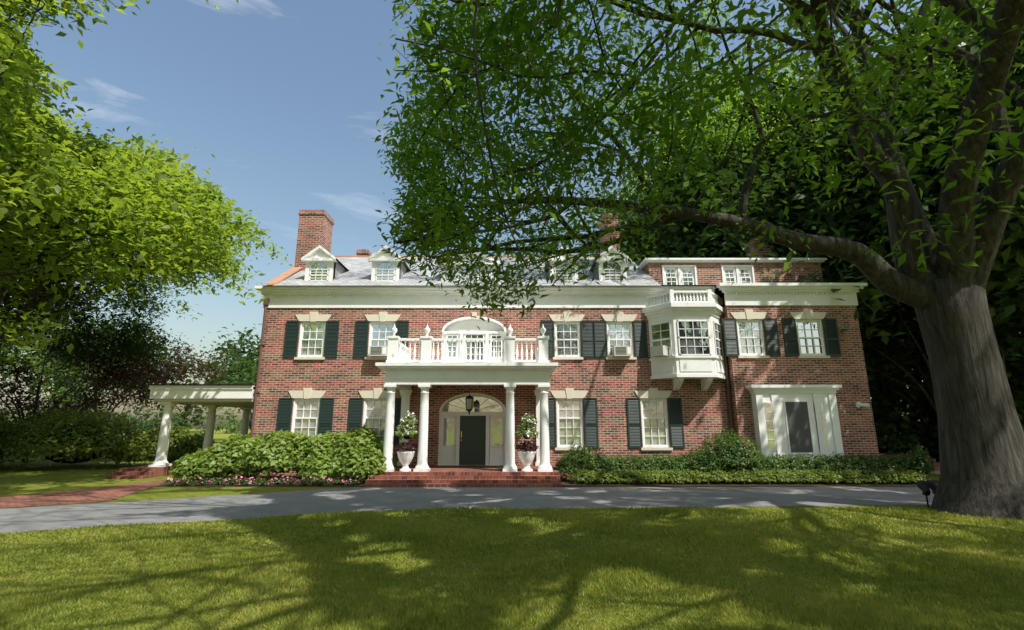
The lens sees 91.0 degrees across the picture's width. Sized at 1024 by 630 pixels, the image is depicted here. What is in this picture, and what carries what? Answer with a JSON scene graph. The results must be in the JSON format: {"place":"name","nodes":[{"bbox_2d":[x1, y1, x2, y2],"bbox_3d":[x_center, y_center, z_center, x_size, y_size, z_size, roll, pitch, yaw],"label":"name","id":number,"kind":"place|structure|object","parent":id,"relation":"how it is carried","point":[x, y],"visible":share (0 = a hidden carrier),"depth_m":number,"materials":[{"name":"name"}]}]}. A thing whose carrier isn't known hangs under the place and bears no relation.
{"place":"outdoors","nodes":[
{"label":"outdoors","id":0,"kind":"place"},
{"bbox_2d":[21,389,120,422],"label":"tree","id":1,"kind":"object","parent":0,"point":[76,404],"depth_m":136.05,"materials":[{"name":"green plant"}]},
{"bbox_2d":[0,487,933,532],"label":"driveway","id":2,"kind":"structure","parent":0,"point":[215,508],"depth_m":13.22,"materials":[{"name":"grey asphalt"}]},
{"bbox_2d":[0,476,937,507],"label":"lawn","id":3,"kind":"structure","parent":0,"point":[101,494],"depth_m":16.55,"materials":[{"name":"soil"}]},
{"bbox_2d":[160,476,361,485],"bbox_3d":[-8.412,5.584,16.941,6.701,0.350,0.786,0,-13,0],"label":"bedding","id":4,"kind":"object","parent":3,"relation":"on","point":[238,481],"depth_m":16.84,"materials":[{"name":"plant"}]},
{"bbox_2d":[0,429,939,538],"bbox_3d":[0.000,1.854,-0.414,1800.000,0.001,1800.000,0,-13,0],"label":"lawn","id":5,"kind":"structure","parent":0,"point":[25,480],"depth_m":17.21,"materials":[{"name":"green plant"}]},
{"bbox_2d":[0,402,63,423],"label":"tree","id":6,"kind":"object","parent":5,"relation":"on","point":[11,414],"depth_m":147.36,"materials":[{"name":"green plant"}]},
{"bbox_2d":[0,316,175,423],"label":"tree","id":7,"kind":"object","parent":5,"relation":"on","point":[37,366],"depth_m":58.41,"materials":[{"name":"green plant"}]},
{"bbox_2d":[0,275,205,462],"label":"small tree","id":8,"kind":"object","parent":5,"relation":"on","point":[124,335],"depth_m":29.70,"materials":[{"name":"green plant"}]},
{"bbox_2d":[0,404,214,470],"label":"shrub","id":9,"kind":"object","parent":5,"relation":"on","point":[126,444],"depth_m":23.87,"materials":[{"name":"green plant"}]},
{"bbox_2d":[2,309,227,424],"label":"tree","id":10,"kind":"object","parent":5,"relation":"on","point":[46,384],"depth_m":50.19,"materials":[{"name":"green plant"}]},
{"bbox_2d":[0,315,235,460],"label":"purple tree","id":11,"kind":"object","parent":5,"relation":"on","point":[124,373],"depth_m":29.63,"materials":[{"name":"plant"}]},
{"bbox_2d":[0,0,291,363],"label":"tree","id":12,"kind":"object","parent":5,"relation":"on","point":[171,244],"depth_m":17.17,"materials":[{"name":"green plant"}]},
{"bbox_2d":[120,400,207,433],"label":"shrub","id":13,"kind":"object","parent":5,"relation":"on","point":[144,421],"depth_m":147.49,"materials":[{"name":"green plant"}]},
{"bbox_2d":[105,384,255,478],"bbox_3d":[-13.035,5.461,23.628,4.630,3.850,8.700,0,-13,0],"label":"pergola","id":14,"kind":"object","parent":5,"relation":"on","point":[212,398],"visible":0.69,"depth_m":20.80,"materials":[{"name":"white"}]},
{"bbox_2d":[157,406,242,433],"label":"shrub","id":15,"kind":"object","parent":5,"relation":"on","point":[237,424],"depth_m":156.58,"materials":[{"name":"green plant"}]},
{"bbox_2d":[149,324,261,430],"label":"tree","id":16,"kind":"object","parent":5,"relation":"on","point":[243,372],"depth_m":57.66,"materials":[{"name":"green plant"}]},
{"bbox_2d":[197,327,259,418],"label":"tree","id":17,"kind":"object","parent":5,"relation":"on","point":[227,375],"depth_m":76.56,"materials":[{"name":"green plant"}]},
{"bbox_2d":[168,425,397,484],"bbox_3d":[-8.220,5.176,18.732,8.401,2.134,3.066,-1,-13,6],"label":"hydrangea shrub","id":18,"kind":"object","parent":5,"relation":"on","point":[337,455],"depth_m":17.98,"materials":[{"name":"green plant"}]},
{"bbox_2d":[362,312,561,486],"bbox_3d":[-1.620,2.873,19.155,6.560,6.950,4.240,0,-13,0],"label":"porch","id":19,"kind":"object","parent":5,"relation":"on","point":[476,446],"visible":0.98,"depth_m":18.38,"materials":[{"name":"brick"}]},
{"bbox_2d":[393,442,417,450],"bbox_3d":[-3.790,4.735,17.939,0.933,0.464,0.818,0,-13,0],"label":"plant","id":20,"kind":"object","parent":19,"relation":"on","point":[398,447],"depth_m":17.77,"materials":[{"name":"purple plant"}]},
{"bbox_2d":[395,410,418,439],"bbox_3d":[-3.789,4.039,18.073,0.861,1.239,0.868,0,-13,0],"label":"urn plant","id":21,"kind":"object","parent":20,"relation":"on","point":[411,433],"depth_m":17.95,"materials":[{"name":"green plant"}]},
{"bbox_2d":[515,441,539,451],"bbox_3d":[0.557,4.677,17.948,0.923,0.415,0.883,0,-13,0],"label":"plant","id":22,"kind":"object","parent":19,"relation":"on","point":[530,444],"depth_m":17.80,"materials":[{"name":"purple plant"}]},
{"bbox_2d":[515,413,539,442],"bbox_3d":[0.561,4.075,18.087,0.911,1.153,0.821,0,-13,0],"label":"urn plant","id":23,"kind":"object","parent":22,"relation":"on","point":[525,422],"depth_m":17.94,"materials":[{"name":"green plant"}]},
{"bbox_2d":[248,210,878,475],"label":"house","id":24,"kind":"structure","parent":5,"relation":"on","point":[323,347],"depth_m":21.23,"materials":[{"name":"brick"}]},
{"bbox_2d":[301,245,628,280],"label":"dormers","id":25,"kind":"object","parent":24,"relation":"attached to","point":[322,264],"visible":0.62,"depth_m":22.78,"materials":[{"name":"wood"}]},
{"bbox_2d":[642,289,725,390],"bbox_3d":[7.415,1.036,20.907,3.631,4.100,1.276,0,-13,0],"label":"bay window","id":26,"kind":"structure","parent":24,"relation":"attached to","point":[685,339],"depth_m":20.66,"materials":[{"name":"white glass"}]},
{"bbox_2d":[745,385,869,459],"bbox_3d":[11.952,4.434,19.999,4.804,3.270,0.570,0,-13,0],"label":"wing entry","id":27,"kind":"object","parent":24,"relation":"attached to","point":[793,420],"visible":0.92,"depth_m":19.95,"materials":[{"name":"white glass"}]},
{"bbox_2d":[490,67,825,262],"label":"tree","id":28,"kind":"object","parent":5,"relation":"on","point":[629,198],"depth_m":40.95,"materials":[{"name":"green plant"}]},
{"bbox_2d":[552,429,931,477],"bbox_3d":[8.308,5.143,18.540,13.982,1.945,2.107,0,-13,0],"label":"hedge shrub","id":29,"kind":"object","parent":5,"relation":"on","point":[686,463],"depth_m":18.14,"materials":[{"name":"green plant"}]},
{"bbox_2d":[567,468,931,483],"bbox_3d":[8.210,5.598,17.499,12.627,0.622,1.158,0,-13,0],"label":"shrub","id":30,"kind":"object","parent":5,"relation":"on","point":[879,476],"depth_m":17.26,"materials":[{"name":"green plant"}]},
{"bbox_2d":[641,5,1015,331],"bbox_3d":[32.069,-5.443,39.847,44.838,32.408,37.648,0,-13,0],"label":"tree","id":31,"kind":"object","parent":5,"relation":"on","point":[877,55],"depth_m":34.16,"materials":[{"name":"green plant"}]},
{"bbox_2d":[663,64,1023,461],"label":"tree","id":32,"kind":"object","parent":5,"relation":"on","point":[832,220],"depth_m":25.85,"materials":[{"name":"green plant"}]},
{"bbox_2d":[700,0,1023,388],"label":"tree","id":33,"kind":"object","parent":5,"relation":"on","point":[942,115],"depth_m":23.68,"materials":[{"name":"green plant"}]},
{"bbox_2d":[761,133,1023,414],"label":"tree","id":34,"kind":"object","parent":5,"relation":"on","point":[1002,316],"depth_m":22.88,"materials":[{"name":"green plant"}]},
{"bbox_2d":[876,432,939,473],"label":"side steps","id":35,"kind":"structure","parent":5,"relation":"on","point":[936,465],"depth_m":22.11,"materials":[{"name":"brick"}]},
{"bbox_2d":[908,444,934,475],"bbox_3d":[14.392,5.159,17.684,0.821,1.294,0.822,0,-13,0],"label":"cone shrub","id":36,"kind":"object","parent":5,"relation":"on","point":[930,468],"depth_m":17.60,"materials":[{"name":"green plant"}]},
{"bbox_2d":[916,479,936,507],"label":"spot lights","id":37,"kind":"object","parent":5,"relation":"on","point":[925,487],"visible":0.69,"depth_m":12.45,"materials":[{"name":"black metal"}]},
{"bbox_2d":[860,325,1023,400],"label":"tree","id":38,"kind":"object","parent":5,"relation":"on","point":[928,375],"depth_m":30.27,"materials":[{"name":"green plant"}]},
{"bbox_2d":[871,371,1023,457],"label":"shrub","id":39,"kind":"object","parent":5,"relation":"on","point":[927,438],"depth_m":24.65,"materials":[{"name":"green plant"}]},
{"bbox_2d":[894,319,1021,383],"bbox_3d":[42.465,-5.325,27.544,29.905,26.811,33.768,0,-13,0],"label":"tree","id":40,"kind":"object","parent":5,"relation":"on","point":[1005,363],"depth_m":34.92,"materials":[{"name":"green plant"}]},
{"bbox_2d":[0,0,984,428],"label":"sky","id":41,"kind":"structure","parent":0,"point":[284,96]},
{"bbox_2d":[0,505,1023,629],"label":"lawn grass","id":42,"kind":"structure","parent":0,"point":[615,568],"depth_m":6.60,"materials":[{"name":"green plant"}]},
{"bbox_2d":[371,0,1023,519],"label":"tree","id":43,"kind":"object","parent":42,"relation":"on","point":[411,160],"depth_m":9.55,"materials":[{"name":"green plant"}]},
{"bbox_2d":[569,0,1023,401],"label":"tree","id":44,"kind":"object","parent":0,"point":[678,249],"depth_m":30.87,"materials":[{"name":"green plant"}]}
]}

